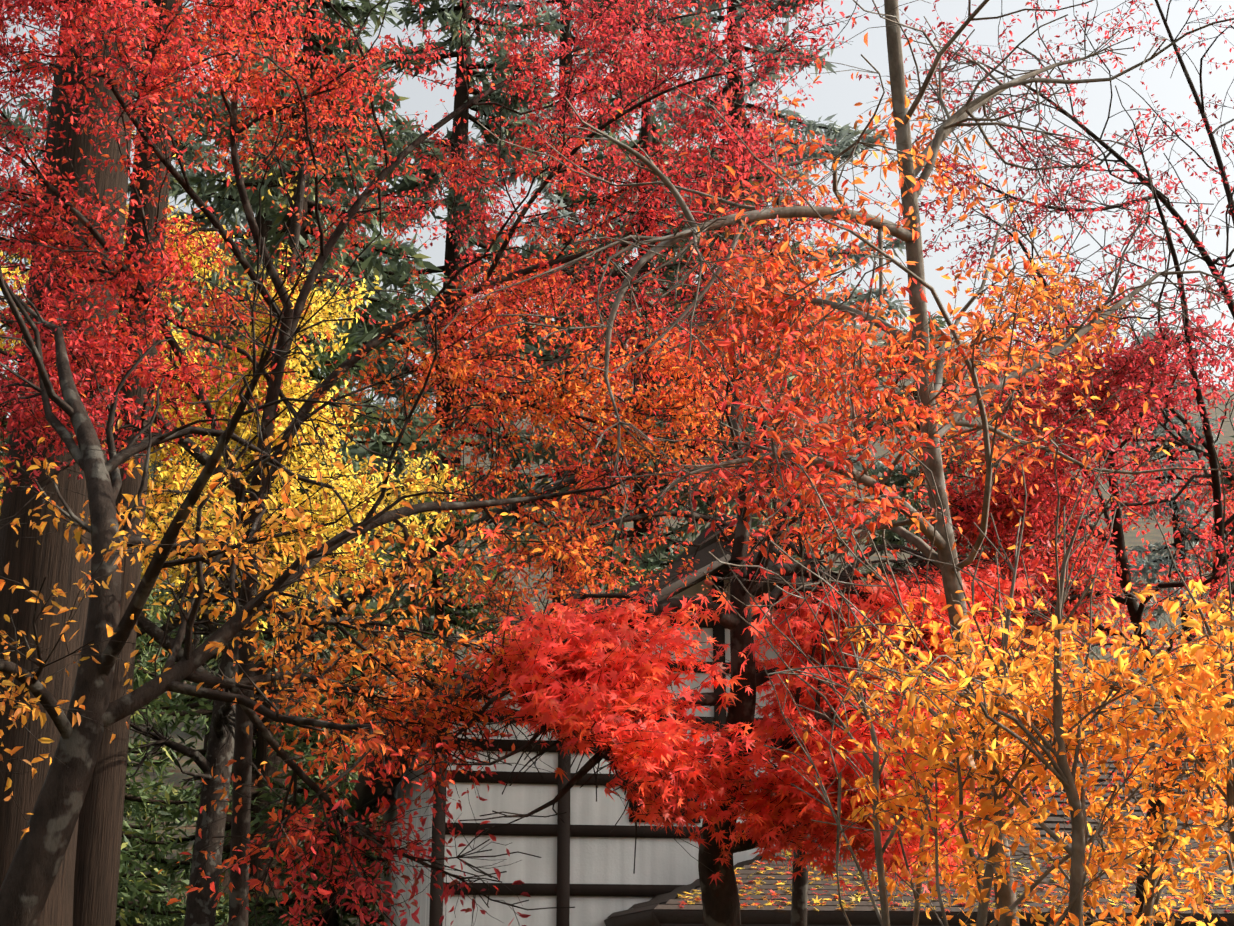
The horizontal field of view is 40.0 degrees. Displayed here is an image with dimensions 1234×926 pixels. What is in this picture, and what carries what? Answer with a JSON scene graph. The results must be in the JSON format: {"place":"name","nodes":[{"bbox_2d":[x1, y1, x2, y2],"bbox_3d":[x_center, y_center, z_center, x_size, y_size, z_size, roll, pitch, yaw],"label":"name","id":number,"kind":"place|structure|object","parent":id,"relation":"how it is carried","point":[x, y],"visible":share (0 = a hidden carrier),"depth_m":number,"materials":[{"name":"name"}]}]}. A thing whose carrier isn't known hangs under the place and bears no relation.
{"place":"outdoors","nodes":[
{"label":"outdoors","id":0,"kind":"place"},
{"bbox_2d":[0,377,8,497],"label":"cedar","id":1,"kind":"object","parent":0,"point":[7,440],"depth_m":32.07,"materials":[{"name":"brown wood"}]},
{"bbox_2d":[0,370,199,923],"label":"tree","id":2,"kind":"object","parent":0,"point":[167,808],"depth_m":26.92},
{"bbox_2d":[0,0,245,507],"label":"cedar","id":3,"kind":"object","parent":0,"point":[190,154],"depth_m":55.94,"materials":[{"name":"plant"}]},
{"bbox_2d":[14,93,475,658],"bbox_3d":[-6.235,1.153,27.657,7.958,17.441,4.905,1,-17,-2],"label":"yellow tree","id":4,"kind":"object","parent":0,"point":[166,473],"depth_m":28.07,"materials":[{"name":"yellow plant"}]},
{"bbox_2d":[167,0,433,641],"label":"cedar","id":5,"kind":"object","parent":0,"point":[242,222],"depth_m":68.64,"materials":[{"name":"plant"}]},
{"bbox_2d":[130,0,509,922],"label":"cedar","id":6,"kind":"object","parent":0,"point":[368,264],"depth_m":36.56,"materials":[{"name":"plant"}]},
{"bbox_2d":[312,0,664,697],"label":"cedar","id":7,"kind":"object","parent":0,"point":[445,17],"depth_m":54.01,"materials":[{"name":"plant"}]},
{"bbox_2d":[374,0,692,619],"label":"cedar","id":8,"kind":"object","parent":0,"point":[554,13],"depth_m":72.45,"materials":[{"name":"plant"}]},
{"bbox_2d":[0,0,1233,461],"label":"sky","id":9,"kind":"structure","parent":0,"point":[837,94],"materials":[{"name":"white"}]},
{"bbox_2d":[116,324,1233,925],"bbox_3d":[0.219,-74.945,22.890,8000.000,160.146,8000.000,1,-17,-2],"label":"hillside","id":10,"kind":"structure","parent":0,"point":[176,778],"depth_m":103.02,"materials":[{"name":"plant"}]},
{"bbox_2d":[0,0,141,925],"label":"cedar","id":11,"kind":"object","parent":10,"relation":"on","point":[52,559],"visible":0.46,"depth_m":16.68,"materials":[{"name":"brown wood"}]},
{"bbox_2d":[73,0,182,925],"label":"cedar","id":12,"kind":"object","parent":10,"relation":"on","point":[98,853],"visible":0.27,"depth_m":18.86,"materials":[{"name":"brown wood"}]},
{"bbox_2d":[115,569,228,925],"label":"tree","id":13,"kind":"object","parent":10,"relation":"on","point":[144,887],"depth_m":23.67,"materials":[{"name":"green plant"}]},
{"bbox_2d":[119,309,415,925],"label":"cedar","id":14,"kind":"object","parent":10,"relation":"on","point":[201,720],"depth_m":29.43,"materials":[{"name":"plant"}]},
{"bbox_2d":[128,0,460,925],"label":"cedar","id":15,"kind":"object","parent":10,"relation":"on","point":[175,191],"depth_m":47.62,"materials":[{"name":"plant"}]},
{"bbox_2d":[216,677,390,925],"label":"tree","id":16,"kind":"object","parent":10,"relation":"on","point":[300,801],"depth_m":23.92,"materials":[{"name":"plant"}]},
{"bbox_2d":[0,91,686,925],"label":"amber tree","id":17,"kind":"object","parent":10,"relation":"on","point":[34,867],"depth_m":6.61,"materials":[{"name":"plant"}]},
{"bbox_2d":[0,0,747,925],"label":"yellow tree","id":18,"kind":"object","parent":10,"relation":"on","point":[200,908],"depth_m":21.33,"materials":[{"name":"yellow plant"}]},
{"bbox_2d":[281,466,519,914],"bbox_3d":[-3.298,5.842,30.941,7.474,11.654,6.005,1,-17,-2],"label":"cedar","id":19,"kind":"object","parent":10,"relation":"on","point":[437,569],"depth_m":31.40,"materials":[{"name":"plant"}]},
{"bbox_2d":[0,0,958,925],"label":"tree","id":20,"kind":"object","parent":10,"relation":"on","point":[104,338],"depth_m":8.87,"materials":[{"name":"red plant"}]},
{"bbox_2d":[575,554,664,614],"bbox_3d":[0.202,6.824,32.486,6.337,10.564,6.383,1,-17,-2],"label":"cedar","id":21,"kind":"object","parent":10,"relation":"on","point":[631,562],"depth_m":33.86,"materials":[{"name":"plant"}]},
{"bbox_2d":[354,154,913,925],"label":"tree","id":22,"kind":"object","parent":10,"relation":"on","point":[490,319],"depth_m":9.37,"materials":[{"name":"plant"}]},
{"bbox_2d":[463,0,809,591],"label":"cedar","id":23,"kind":"object","parent":10,"relation":"on","point":[531,346],"depth_m":48.96,"materials":[{"name":"plant"}]},
{"bbox_2d":[379,572,984,925],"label":"temple hall walls","id":24,"kind":"structure","parent":10,"relation":"on","point":[583,865],"depth_m":17.51,"materials":[{"name":"white paint"}]},
{"bbox_2d":[347,514,1233,925],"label":"temple hall roofs","id":25,"kind":"structure","parent":24,"relation":"on","point":[665,910],"depth_m":16.52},
{"bbox_2d":[678,839,1233,913],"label":"fallen leaves","id":26,"kind":"object","parent":25,"relation":"on","point":[889,875],"visible":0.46,"depth_m":16.14,"materials":[{"name":"orange plant"}]},
{"bbox_2d":[562,0,915,544],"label":"cedar","id":27,"kind":"object","parent":10,"relation":"on","point":[841,145],"depth_m":61.56,"materials":[{"name":"plant"}]},
{"bbox_2d":[618,140,883,584],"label":"cedar","id":28,"kind":"object","parent":10,"relation":"on","point":[654,560],"depth_m":40.53,"materials":[{"name":"plant"}]},
{"bbox_2d":[409,219,1145,925],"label":"maple","id":29,"kind":"object","parent":10,"relation":"on","point":[585,712],"depth_m":7.02,"materials":[{"name":"red plant"}]},
{"bbox_2d":[442,0,1233,925],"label":"tree","id":30,"kind":"object","parent":10,"relation":"on","point":[926,398],"depth_m":5.78,"materials":[{"name":"plant"}]},
{"bbox_2d":[859,311,1047,695],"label":"cedar","id":31,"kind":"object","parent":10,"relation":"on","point":[891,535],"depth_m":48.59,"materials":[{"name":"plant"}]},
{"bbox_2d":[703,440,1233,925],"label":"orange shrub","id":32,"kind":"object","parent":10,"relation":"on","point":[1198,654],"depth_m":5.13,"materials":[{"name":"orange plant"}]},
{"bbox_2d":[817,85,1233,925],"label":"tree","id":33,"kind":"object","parent":10,"relation":"on","point":[1039,498],"depth_m":8.46,"materials":[{"name":"red plant"}]},
{"bbox_2d":[857,0,1233,638],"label":"tree","id":34,"kind":"object","parent":10,"relation":"on","point":[1062,189],"depth_m":11.32,"materials":[{"name":"red plant"}]},
{"bbox_2d":[969,360,1135,697],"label":"tree","id":35,"kind":"object","parent":10,"relation":"on","point":[1087,608],"depth_m":56.09,"materials":[{"name":"red plant"}]},
{"bbox_2d":[1099,319,1232,711],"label":"cedar","id":36,"kind":"object","parent":10,"relation":"on","point":[1150,560],"depth_m":66.68,"materials":[{"name":"plant"}]},
{"bbox_2d":[1201,436,1233,709],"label":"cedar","id":37,"kind":"object","parent":10,"relation":"on","point":[1225,481],"depth_m":50.60,"materials":[{"name":"plant"}]}
]}

